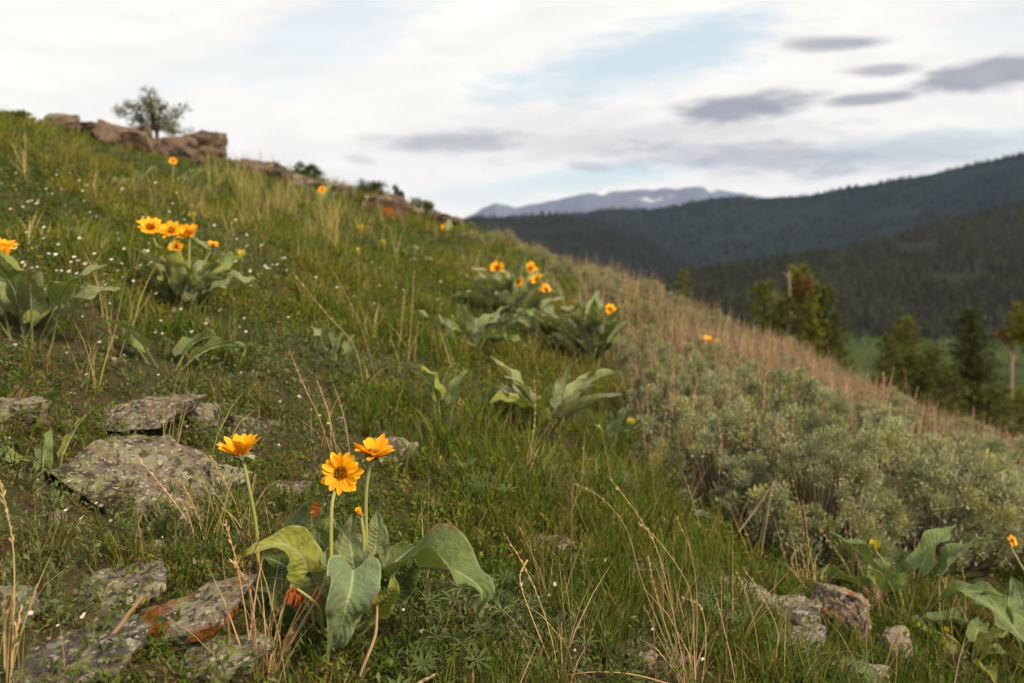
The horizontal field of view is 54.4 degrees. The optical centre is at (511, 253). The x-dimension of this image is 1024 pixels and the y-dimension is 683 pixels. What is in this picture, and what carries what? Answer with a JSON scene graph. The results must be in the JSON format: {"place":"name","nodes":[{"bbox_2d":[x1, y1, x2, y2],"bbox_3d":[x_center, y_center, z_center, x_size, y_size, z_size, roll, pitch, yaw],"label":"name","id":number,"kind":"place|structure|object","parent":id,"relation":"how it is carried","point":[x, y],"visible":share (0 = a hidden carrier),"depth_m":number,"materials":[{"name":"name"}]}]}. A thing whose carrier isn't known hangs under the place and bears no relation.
{"place":"outdoors","nodes":[
{"label":"outdoors","id":0,"kind":"place"},
{"bbox_2d":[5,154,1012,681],"bbox_3d":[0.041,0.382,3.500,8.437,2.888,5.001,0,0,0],"label":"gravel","id":1,"kind":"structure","parent":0,"point":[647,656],"depth_m":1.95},
{"bbox_2d":[0,108,1023,682],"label":"hillside","id":2,"kind":"structure","parent":0,"point":[24,501],"depth_m":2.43,"materials":[{"name":"plant"}]},
{"bbox_2d":[0,585,40,625],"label":"rock","id":3,"kind":"object","parent":2,"relation":"on","point":[20,590],"visible":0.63,"depth_m":1.36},
{"bbox_2d":[0,396,50,433],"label":"rock","id":4,"kind":"object","parent":2,"relation":"on","point":[10,405],"visible":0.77,"depth_m":1.99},
{"bbox_2d":[0,480,84,682],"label":"dry grass tuft","id":5,"kind":"object","parent":2,"relation":"on","point":[12,651],"visible":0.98,"depth_m":1.24,"materials":[{"name":"plant"}]},
{"bbox_2d":[0,414,86,479],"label":"balsamroot plant","id":6,"kind":"object","parent":2,"relation":"on","point":[43,448],"visible":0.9,"depth_m":1.84,"materials":[{"name":"green plant"}]},
{"bbox_2d":[0,251,120,348],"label":"balsamroot plant","id":7,"kind":"object","parent":2,"relation":"on","point":[21,290],"visible":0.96,"depth_m":2.50,"materials":[{"name":"green plant"}]},
{"bbox_2d":[41,113,79,130],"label":"outcrop rock","id":8,"kind":"object","parent":2,"relation":"on","point":[59,117],"visible":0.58,"depth_m":7.51,"materials":[{"name":"stone"}]},
{"bbox_2d":[3,613,150,682],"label":"rock","id":9,"kind":"object","parent":2,"relation":"on","point":[135,629],"visible":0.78,"depth_m":1.29,"materials":[{"name":"stone"}]},
{"bbox_2d":[72,559,167,622],"bbox_3d":[-0.612,0.506,1.508,0.206,0.056,0.176,0,0,36],"label":"rock","id":10,"kind":"object","parent":2,"relation":"on","point":[129,580],"visible":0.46,"depth_m":1.49,"materials":[{"name":"stone"}]},
{"bbox_2d":[90,119,153,154],"bbox_3d":[-2.760,-0.798,7.062,0.399,0.332,0.323,0,0,-37],"label":"outcrop rock","id":11,"kind":"object","parent":2,"relation":"on","point":[127,136],"visible":0.7,"depth_m":7.00,"materials":[{"name":"stone"}]},
{"bbox_2d":[46,435,226,524],"bbox_3d":[-0.731,0.447,1.945,0.359,0.158,0.392,0,0,0],"label":"rock","id":12,"kind":"object","parent":2,"relation":"on","point":[114,466],"visible":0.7,"depth_m":1.89,"materials":[{"name":"stone"}]},
{"bbox_2d":[96,394,206,431],"bbox_3d":[-0.907,0.364,2.287,0.380,0.074,0.234,0,0,21],"label":"rock","id":13,"kind":"object","parent":2,"relation":"on","point":[153,406],"visible":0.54,"depth_m":2.23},
{"bbox_2d":[111,85,194,137],"bbox_3d":[-3.108,-1.161,8.576,0.742,0.643,0.397,0,0,0],"label":"tree","id":14,"kind":"object","parent":2,"relation":"on","point":[148,105],"visible":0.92,"depth_m":8.57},
{"bbox_2d":[105,319,244,370],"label":"balsamroot plant","id":15,"kind":"object","parent":2,"relation":"on","point":[184,344],"visible":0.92,"depth_m":2.71,"materials":[{"name":"green plant"}]},
{"bbox_2d":[153,136,199,156],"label":"outcrop rock","id":16,"kind":"object","parent":2,"relation":"on","point":[172,142],"visible":0.41,"depth_m":7.39,"materials":[{"name":"stone"}]},
{"bbox_2d":[168,147,203,165],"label":"outcrop rock","id":17,"kind":"object","parent":2,"relation":"on","point":[183,153],"visible":0.6,"depth_m":7.24,"materials":[{"name":"stone"}]},
{"bbox_2d":[138,458,238,551],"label":"dry grass tuft","id":18,"kind":"object","parent":2,"relation":"on","point":[187,494],"visible":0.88,"depth_m":1.77,"materials":[{"name":"plant"}]},
{"bbox_2d":[125,216,259,315],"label":"balsamroot plant","id":19,"kind":"object","parent":2,"relation":"on","point":[192,280],"visible":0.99,"depth_m":3.18,"materials":[{"name":"green plant"}]},
{"bbox_2d":[138,574,256,651],"bbox_3d":[-0.494,0.530,1.460,0.231,0.098,0.119,0,0,-5],"label":"rock","id":20,"kind":"object","parent":2,"relation":"on","point":[207,599],"visible":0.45,"depth_m":1.43,"materials":[{"name":"stone"}]},
{"bbox_2d":[185,403,220,435],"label":"rock","id":21,"kind":"object","parent":2,"relation":"on","point":[208,414],"visible":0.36,"depth_m":2.35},
{"bbox_2d":[183,130,227,158],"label":"outcrop rock","id":22,"kind":"object","parent":2,"relation":"on","point":[216,140],"visible":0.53,"depth_m":8.35,"materials":[{"name":"stone"}]},
{"bbox_2d":[180,632,275,682],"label":"rock","id":23,"kind":"object","parent":2,"relation":"on","point":[245,647],"visible":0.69,"depth_m":1.38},
{"bbox_2d":[204,461,254,499],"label":"rock","id":24,"kind":"object","parent":2,"relation":"on","point":[213,474],"visible":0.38,"depth_m":2.00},
{"bbox_2d":[225,414,266,437],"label":"rock","id":25,"kind":"object","parent":2,"relation":"on","point":[244,427],"visible":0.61,"depth_m":2.40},
{"bbox_2d":[201,455,291,544],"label":"dry grass tuft","id":26,"kind":"object","parent":2,"relation":"on","point":[222,477],"visible":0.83,"depth_m":1.84,"materials":[{"name":"plant"}]},
{"bbox_2d":[228,158,274,175],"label":"outcrop rock","id":27,"kind":"object","parent":2,"relation":"on","point":[267,165],"visible":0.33,"depth_m":8.09,"materials":[{"name":"stone"}]},
{"bbox_2d":[161,520,354,682],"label":"dry grass tuft","id":28,"kind":"object","parent":2,"relation":"on","point":[275,615],"visible":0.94,"depth_m":1.41,"materials":[{"name":"plant"}]},
{"bbox_2d":[265,167,314,191],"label":"outcrop rock","id":29,"kind":"object","parent":2,"relation":"on","point":[309,181],"visible":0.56,"depth_m":8.06,"materials":[{"name":"stone"}]},
{"bbox_2d":[311,321,354,363],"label":"balsamroot plant","id":30,"kind":"object","parent":2,"relation":"on","point":[325,333],"visible":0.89,"depth_m":3.20,"materials":[{"name":"green plant"}]},
{"bbox_2d":[217,433,494,659],"bbox_3d":[-0.253,0.468,1.564,0.364,0.353,0.306,0,0,-29],"label":"balsamroot plant","id":31,"kind":"object","parent":2,"relation":"on","point":[312,542],"visible":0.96,"depth_m":1.56,"materials":[{"name":"green plant"}]},
{"bbox_2d":[360,194,406,222],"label":"outcrop rock","id":32,"kind":"object","parent":2,"relation":"on","point":[393,202],"visible":0.56,"depth_m":8.10,"materials":[{"name":"stone"}]},
{"bbox_2d":[364,435,419,468],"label":"rock","id":33,"kind":"object","parent":2,"relation":"on","point":[392,438],"visible":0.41,"depth_m":2.49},
{"bbox_2d":[325,590,492,674],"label":"lupine plant","id":34,"kind":"object","parent":2,"relation":"on","point":[483,651],"visible":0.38,"depth_m":1.66,"materials":[{"name":"green plant"}]},
{"bbox_2d":[325,605,493,682],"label":"lupine plant","id":35,"kind":"object","parent":2,"relation":"on","point":[422,651],"visible":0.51,"depth_m":1.57,"materials":[{"name":"green plant"}]},
{"bbox_2d":[413,364,467,427],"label":"balsamroot plant","id":36,"kind":"object","parent":2,"relation":"on","point":[438,390],"visible":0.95,"depth_m":2.88,"materials":[{"name":"green plant"}]},
{"bbox_2d":[404,453,516,511],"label":"lupine plant","id":37,"kind":"object","parent":2,"relation":"on","point":[478,489],"visible":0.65,"depth_m":2.38,"materials":[{"name":"green plant"}]},
{"bbox_2d":[411,304,527,353],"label":"balsamroot plant","id":38,"kind":"object","parent":2,"relation":"on","point":[484,326],"visible":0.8,"depth_m":4.17,"materials":[{"name":"green plant"}]},
{"bbox_2d":[397,567,598,645],"bbox_3d":[-0.025,0.647,1.796,0.306,0.133,0.285,0,0,32],"label":"lupine plant","id":39,"kind":"object","parent":2,"relation":"on","point":[497,598],"visible":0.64,"depth_m":1.81,"materials":[{"name":"green plant"}]},
{"bbox_2d":[449,251,565,320],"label":"balsamroot plant","id":40,"kind":"object","parent":2,"relation":"on","point":[517,287],"visible":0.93,"depth_m":5.11,"materials":[{"name":"green plant"}]},
{"bbox_2d":[0,101,1022,682],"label":"dry grass litter","id":41,"kind":"object","parent":2,"relation":"on","point":[132,319],"visible":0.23,"depth_m":2.45,"materials":[{"name":"plant"}]},
{"bbox_2d":[0,110,1023,682],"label":"ground cover","id":42,"kind":"object","parent":2,"relation":"on","point":[138,160],"visible":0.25,"depth_m":2.51,"materials":[{"name":"green plant"}]},
{"bbox_2d":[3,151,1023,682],"bbox_3d":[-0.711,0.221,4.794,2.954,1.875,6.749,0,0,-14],"label":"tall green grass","id":43,"kind":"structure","parent":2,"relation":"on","point":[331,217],"depth_m":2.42,"materials":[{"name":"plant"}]},
{"bbox_2d":[509,240,553,264],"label":"sagebrush","id":44,"kind":"object","parent":2,"relation":"on","point":[533,252],"visible":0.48,"depth_m":8.69,"materials":[{"name":"green plant"}]},
{"bbox_2d":[495,300,605,346],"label":"balsamroot plant","id":45,"kind":"object","parent":2,"relation":"on","point":[538,321],"visible":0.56,"depth_m":4.91,"materials":[{"name":"green plant"}]},
{"bbox_2d":[494,532,611,682],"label":"dry grass tuft","id":46,"kind":"object","parent":2,"relation":"on","point":[560,630],"visible":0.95,"depth_m":1.74,"materials":[{"name":"plant"}]},
{"bbox_2d":[490,356,623,443],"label":"balsamroot plant","id":47,"kind":"object","parent":2,"relation":"on","point":[560,401],"visible":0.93,"depth_m":3.12,"materials":[{"name":"green plant"}]},
{"bbox_2d":[539,252,580,283],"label":"sagebrush","id":48,"kind":"object","parent":2,"relation":"on","point":[565,264],"visible":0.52,"depth_m":7.70,"materials":[{"name":"green plant"}]},
{"bbox_2d":[513,450,611,501],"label":"lupine plant","id":49,"kind":"object","parent":2,"relation":"on","point":[555,486],"visible":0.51,"depth_m":2.61,"materials":[{"name":"green plant"}]},
{"bbox_2d":[541,289,629,372],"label":"balsamroot plant","id":50,"kind":"object","parent":2,"relation":"on","point":[596,330],"visible":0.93,"depth_m":4.54,"materials":[{"name":"green plant"}]},
{"bbox_2d":[573,260,628,293],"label":"sagebrush","id":51,"kind":"object","parent":2,"relation":"on","point":[584,275],"visible":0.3,"depth_m":7.58,"materials":[{"name":"green plant"}]},
{"bbox_2d":[579,263,626,306],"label":"sagebrush","id":52,"kind":"object","parent":2,"relation":"on","point":[609,286],"visible":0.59,"depth_m":7.12,"materials":[{"name":"green plant"}]},
{"bbox_2d":[590,404,640,460],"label":"balsamroot plant","id":53,"kind":"object","parent":2,"relation":"on","point":[618,433],"visible":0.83,"depth_m":3.20,"materials":[{"name":"green plant"}]},
{"bbox_2d":[614,304,665,366],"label":"sagebrush","id":54,"kind":"object","parent":2,"relation":"on","point":[641,339],"visible":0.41,"depth_m":5.32,"materials":[{"name":"green plant"}]},
{"bbox_2d":[618,293,665,329],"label":"sagebrush","id":55,"kind":"object","parent":2,"relation":"on","point":[649,308],"visible":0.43,"depth_m":6.53,"materials":[{"name":"green plant"}]},
{"bbox_2d":[622,267,671,301],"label":"sagebrush","id":56,"kind":"object","parent":2,"relation":"on","point":[653,283],"visible":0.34,"depth_m":8.89,"materials":[{"name":"green plant"}]},
{"bbox_2d":[605,318,693,396],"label":"sagebrush","id":57,"kind":"object","parent":2,"relation":"on","point":[629,364],"visible":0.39,"depth_m":4.41,"materials":[{"name":"green plant"}]},
{"bbox_2d":[573,475,748,682],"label":"dry grass tuft","id":58,"kind":"object","parent":2,"relation":"on","point":[674,624],"visible":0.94,"depth_m":1.86,"materials":[{"name":"plant"}]},
{"bbox_2d":[629,349,701,430],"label":"sagebrush","id":59,"kind":"object","parent":2,"relation":"on","point":[668,372],"visible":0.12,"depth_m":3.99,"materials":[{"name":"green plant"}]},
{"bbox_2d":[616,336,747,460],"bbox_3d":[0.624,0.559,3.768,0.483,0.491,0.439,0,0,-30],"label":"sagebrush","id":60,"kind":"object","parent":2,"relation":"on","point":[702,388],"visible":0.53,"depth_m":3.73,"materials":[{"name":"green plant"}]},
{"bbox_2d":[631,561,774,639],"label":"lupine plant","id":61,"kind":"object","parent":2,"relation":"on","point":[703,586],"visible":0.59,"depth_m":2.16,"materials":[{"name":"green plant"}]},
{"bbox_2d":[631,364,801,522],"bbox_3d":[0.634,0.599,3.147,0.525,0.497,0.465,0,0,0],"label":"sagebrush","id":62,"kind":"object","parent":2,"relation":"on","point":[704,427],"visible":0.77,"depth_m":3.07,"materials":[{"name":"green plant"}]},
{"bbox_2d":[689,299,744,344],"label":"sagebrush","id":63,"kind":"object","parent":2,"relation":"on","point":[718,313],"visible":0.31,"depth_m":7.30,"materials":[{"name":"green plant"}]},
{"bbox_2d":[675,314,768,402],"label":"sagebrush","id":64,"kind":"object","parent":2,"relation":"on","point":[697,355],"visible":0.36,"depth_m":4.70,"materials":[{"name":"green plant"}]},
{"bbox_2d":[706,572,770,612],"bbox_3d":[0.532,0.820,2.386,0.163,0.083,0.117,0,0,0],"label":"rock","id":65,"kind":"object","parent":2,"relation":"on","point":[765,592],"visible":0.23,"depth_m":2.35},
{"bbox_2d":[699,345,784,428],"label":"sagebrush","id":66,"kind":"object","parent":2,"relation":"on","point":[719,369],"visible":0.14,"depth_m":4.36,"materials":[{"name":"green plant"}]},
{"bbox_2d":[746,277,785,338],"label":"conifer tree","id":67,"kind":"object","parent":2,"relation":"on","point":[763,291],"visible":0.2,"depth_m":18.95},
{"bbox_2d":[701,358,851,480],"bbox_3d":[1.015,0.664,3.991,0.647,0.469,0.731,0,0,-37],"label":"sagebrush","id":68,"kind":"object","parent":2,"relation":"on","point":[814,395],"visible":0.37,"depth_m":3.89,"materials":[{"name":"green plant"}]},
{"bbox_2d":[719,569,845,682],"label":"dry grass tuft","id":69,"kind":"object","parent":2,"relation":"on","point":[763,599],"visible":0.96,"depth_m":2.03,"materials":[{"name":"plant"}]},
{"bbox_2d":[761,293,825,357],"bbox_3d":[4.864,2.621,17.389,1.554,3.898,1.609,0,0,0],"label":"conifer tree","id":70,"kind":"object","parent":2,"relation":"on","point":[785,317],"visible":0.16,"depth_m":17.43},
{"bbox_2d":[767,593,821,625],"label":"rock","id":71,"kind":"object","parent":2,"relation":"on","point":[805,606],"visible":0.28,"depth_m":2.35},
{"bbox_2d":[754,354,839,419],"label":"sagebrush","id":72,"kind":"object","parent":2,"relation":"on","point":[820,383],"visible":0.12,"depth_m":5.17,"materials":[{"name":"green plant"}]},
{"bbox_2d":[772,622,827,664],"bbox_3d":[0.615,0.898,2.263,0.248,0.081,0.162,0,0,-38],"label":"rock","id":73,"kind":"object","parent":2,"relation":"on","point":[823,630],"visible":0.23,"depth_m":2.28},
{"bbox_2d":[768,471,837,590],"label":"dry grass tuft","id":74,"kind":"object","parent":2,"relation":"on","point":[806,551],"visible":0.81,"depth_m":2.63,"materials":[{"name":"plant"}]},
{"bbox_2d":[761,259,847,374],"bbox_3d":[5.263,2.531,17.999,1.561,4.875,1.579,0,0,0],"label":"conifer tree","id":75,"kind":"object","parent":2,"relation":"on","point":[803,282],"visible":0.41,"depth_m":17.84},
{"bbox_2d":[714,395,914,574],"bbox_3d":[0.907,0.706,3.065,0.607,0.544,0.682,0,0,10],"label":"sagebrush","id":76,"kind":"object","parent":2,"relation":"on","point":[837,462],"visible":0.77,"depth_m":2.91,"materials":[{"name":"green plant"}]},
{"bbox_2d":[765,629,881,682],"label":"lupine plant","id":77,"kind":"object","parent":2,"relation":"on","point":[852,661],"visible":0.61,"depth_m":2.14,"materials":[{"name":"green plant"}]},
{"bbox_2d":[803,282,862,386],"bbox_3d":[5.817,2.989,18.424,1.424,4.982,1.483,0,0,0],"label":"conifer tree","id":78,"kind":"object","parent":2,"relation":"on","point":[826,296],"visible":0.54,"depth_m":18.39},
{"bbox_2d":[787,365,880,432],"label":"sagebrush","id":79,"kind":"object","parent":2,"relation":"on","point":[852,399],"visible":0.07,"depth_m":4.91,"materials":[{"name":"green plant"}]},
{"bbox_2d":[809,582,871,648],"bbox_3d":[0.814,0.918,2.466,0.146,0.220,0.145,0,0,29],"label":"rock","id":80,"kind":"object","parent":2,"relation":"on","point":[834,598],"visible":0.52,"depth_m":2.41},
{"bbox_2d":[819,653,889,682],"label":"rock","id":81,"kind":"object","parent":2,"relation":"on","point":[881,671],"visible":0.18,"depth_m":2.22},
{"bbox_2d":[801,366,960,488],"bbox_3d":[1.572,0.782,4.395,0.822,0.567,0.732,0,0,-27],"label":"sagebrush","id":82,"kind":"object","parent":2,"relation":"on","point":[878,413],"visible":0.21,"depth_m":4.37,"materials":[{"name":"green plant"}]},
{"bbox_2d":[842,374,940,440],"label":"sagebrush","id":83,"kind":"object","parent":2,"relation":"on","point":[900,397],"visible":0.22,"depth_m":5.59,"materials":[{"name":"green plant"}]},
{"bbox_2d":[866,330,919,406],"bbox_3d":[7.489,4.314,19.985,1.432,5.570,1.365,0,0,0],"label":"conifer tree","id":84,"kind":"object","parent":2,"relation":"on","point":[887,366],"visible":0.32,"depth_m":19.95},
{"bbox_2d":[876,625,912,665],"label":"rock","id":85,"kind":"object","parent":2,"relation":"on","point":[901,629],"visible":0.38,"depth_m":2.40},
{"bbox_2d":[802,524,1007,624],"bbox_3d":[1.031,0.875,2.681,0.505,0.249,0.391,0,0,0],"label":"balsamroot plant","id":86,"kind":"object","parent":2,"relation":"on","point":[889,578],"visible":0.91,"depth_m":2.68,"materials":[{"name":"green plant"}]},
{"bbox_2d":[877,314,946,410],"bbox_3d":[8.316,4.527,20.998,1.927,6.531,1.829,0,0,40],"label":"conifer tree","id":87,"kind":"object","parent":2,"relation":"on","point":[905,337],"visible":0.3,"depth_m":20.89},
{"bbox_2d":[804,414,1023,581],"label":"sagebrush","id":88,"kind":"object","parent":2,"relation":"on","point":[931,504],"visible":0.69,"depth_m":3.22,"materials":[{"name":"green plant"}]},
{"bbox_2d":[907,340,965,416],"bbox_3d":[8.615,4.777,20.592,1.580,6.030,1.865,0,0,0],"label":"conifer tree","id":89,"kind":"object","parent":2,"relation":"on","point":[930,365],"visible":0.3,"depth_m":20.45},
{"bbox_2d":[920,366,977,424],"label":"conifer tree","id":90,"kind":"object","parent":2,"relation":"on","point":[953,383],"visible":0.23,"depth_m":18.94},
{"bbox_2d":[895,615,1011,682],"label":"balsamroot plant","id":91,"kind":"object","parent":2,"relation":"on","point":[981,635],"visible":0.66,"depth_m":2.52,"materials":[{"name":"green plant"}]},
{"bbox_2d":[913,407,995,450],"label":"sagebrush","id":92,"kind":"object","parent":2,"relation":"on","point":[972,426],"visible":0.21,"depth_m":5.69,"materials":[{"name":"green plant"}]},
{"bbox_2d":[901,432,1023,510],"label":"sagebrush","id":93,"kind":"object","parent":2,"relation":"on","point":[992,444],"visible":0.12,"depth_m":4.55,"materials":[{"name":"green plant"}]},
{"bbox_2d":[924,534,1023,675],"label":"balsamroot plant","id":94,"kind":"object","parent":2,"relation":"on","point":[1014,620],"visible":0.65,"depth_m":2.67,"materials":[{"name":"green plant"}]},
{"bbox_2d":[940,305,1015,431],"bbox_3d":[10.165,5.035,21.950,1.859,7.857,1.758,0,0,44],"label":"conifer tree","id":95,"kind":"object","parent":2,"relation":"on","point":[969,370],"visible":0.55,"depth_m":21.89,"materials":[{"name":"plant"}]},
{"bbox_2d":[937,472,1023,579],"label":"sagebrush","id":96,"kind":"object","parent":2,"relation":"on","point":[1012,562],"visible":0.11,"depth_m":3.48,"materials":[{"name":"green plant"}]},
{"bbox_2d":[958,382,1023,442],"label":"conifer tree","id":97,"kind":"object","parent":2,"relation":"on","point":[992,397],"visible":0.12,"depth_m":16.92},
{"bbox_2d":[991,299,1023,425],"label":"broadleaf tree","id":98,"kind":"object","parent":2,"relation":"on","point":[1013,332],"visible":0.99,"depth_m":19.90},
{"bbox_2d":[995,382,1023,439],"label":"conifer tree","id":99,"kind":"object","parent":2,"relation":"on","point":[1019,393],"visible":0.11,"depth_m":17.96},
{"bbox_2d":[0,0,1023,218],"label":"sky","id":100,"kind":"structure","parent":0,"point":[467,107],"materials":[{"name":"white"}]},
{"bbox_2d":[462,214,690,284],"bbox_3d":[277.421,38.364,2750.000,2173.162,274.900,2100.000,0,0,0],"label":"wooded hill","id":101,"kind":"structure","parent":0,"point":[519,231],"depth_m":2243.67,"materials":[{"name":"plant"}]},
{"bbox_2d":[468,209,692,282],"bbox_3d":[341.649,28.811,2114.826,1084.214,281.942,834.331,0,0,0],"label":"hill forest","id":102,"kind":"object","parent":101,"relation":"on","point":[667,257],"visible":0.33,"depth_m":2154.43,"materials":[{"name":"plant"}]},
{"bbox_2d":[462,187,766,218],"bbox_3d":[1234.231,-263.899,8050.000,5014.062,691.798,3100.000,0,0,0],"label":"mountain","id":103,"kind":"structure","parent":0,"point":[638,199],"depth_m":8646.17,"materials":[{"name":"stone"}]},
{"bbox_2d":[558,252,1023,511],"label":"tan dry grass","id":104,"kind":"structure","parent":0,"point":[773,348],"depth_m":6.11,"materials":[{"name":"plant"}]},
{"bbox_2d":[574,153,1023,270],"bbox_3d":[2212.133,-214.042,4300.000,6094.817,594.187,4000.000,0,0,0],"label":"wooded ridge","id":105,"kind":"structure","parent":0,"point":[955,178],"depth_m":3198.95,"materials":[{"name":"plant"}]},
{"bbox_2d":[564,150,1023,270],"bbox_3d":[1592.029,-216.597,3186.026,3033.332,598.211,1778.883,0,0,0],"label":"ridge forest","id":106,"kind":"object","parent":105,"relation":"on","point":[784,229],"visible":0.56,"depth_m":3196.71,"materials":[{"name":"plant"}]},
{"bbox_2d":[696,203,1023,343],"bbox_3d":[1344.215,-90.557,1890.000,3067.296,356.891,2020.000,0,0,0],"label":"forested slope","id":107,"kind":"structure","parent":0,"point":[933,244],"depth_m":1180.76,"materials":[{"name":"plant"}]},
{"bbox_2d":[652,198,1023,343],"bbox_3d":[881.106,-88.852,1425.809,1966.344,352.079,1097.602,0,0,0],"label":"conifer forest","id":108,"kind":"object","parent":107,"relation":"on","point":[711,285],"visible":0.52,"depth_m":1182.72,"materials":[{"name":"plant"}]},
{"bbox_2d":[807,343,1023,438],"bbox_3d":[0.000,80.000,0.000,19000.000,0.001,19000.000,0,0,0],"label":"valley floor","id":109,"kind":"structure","parent":0,"point":[864,353],"depth_m":727.35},
{"bbox_2d":[807,334,1023,358],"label":"riverside scrub","id":110,"kind":"object","parent":109,"relation":"on","point":[872,341],"visible":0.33,"depth_m":860.32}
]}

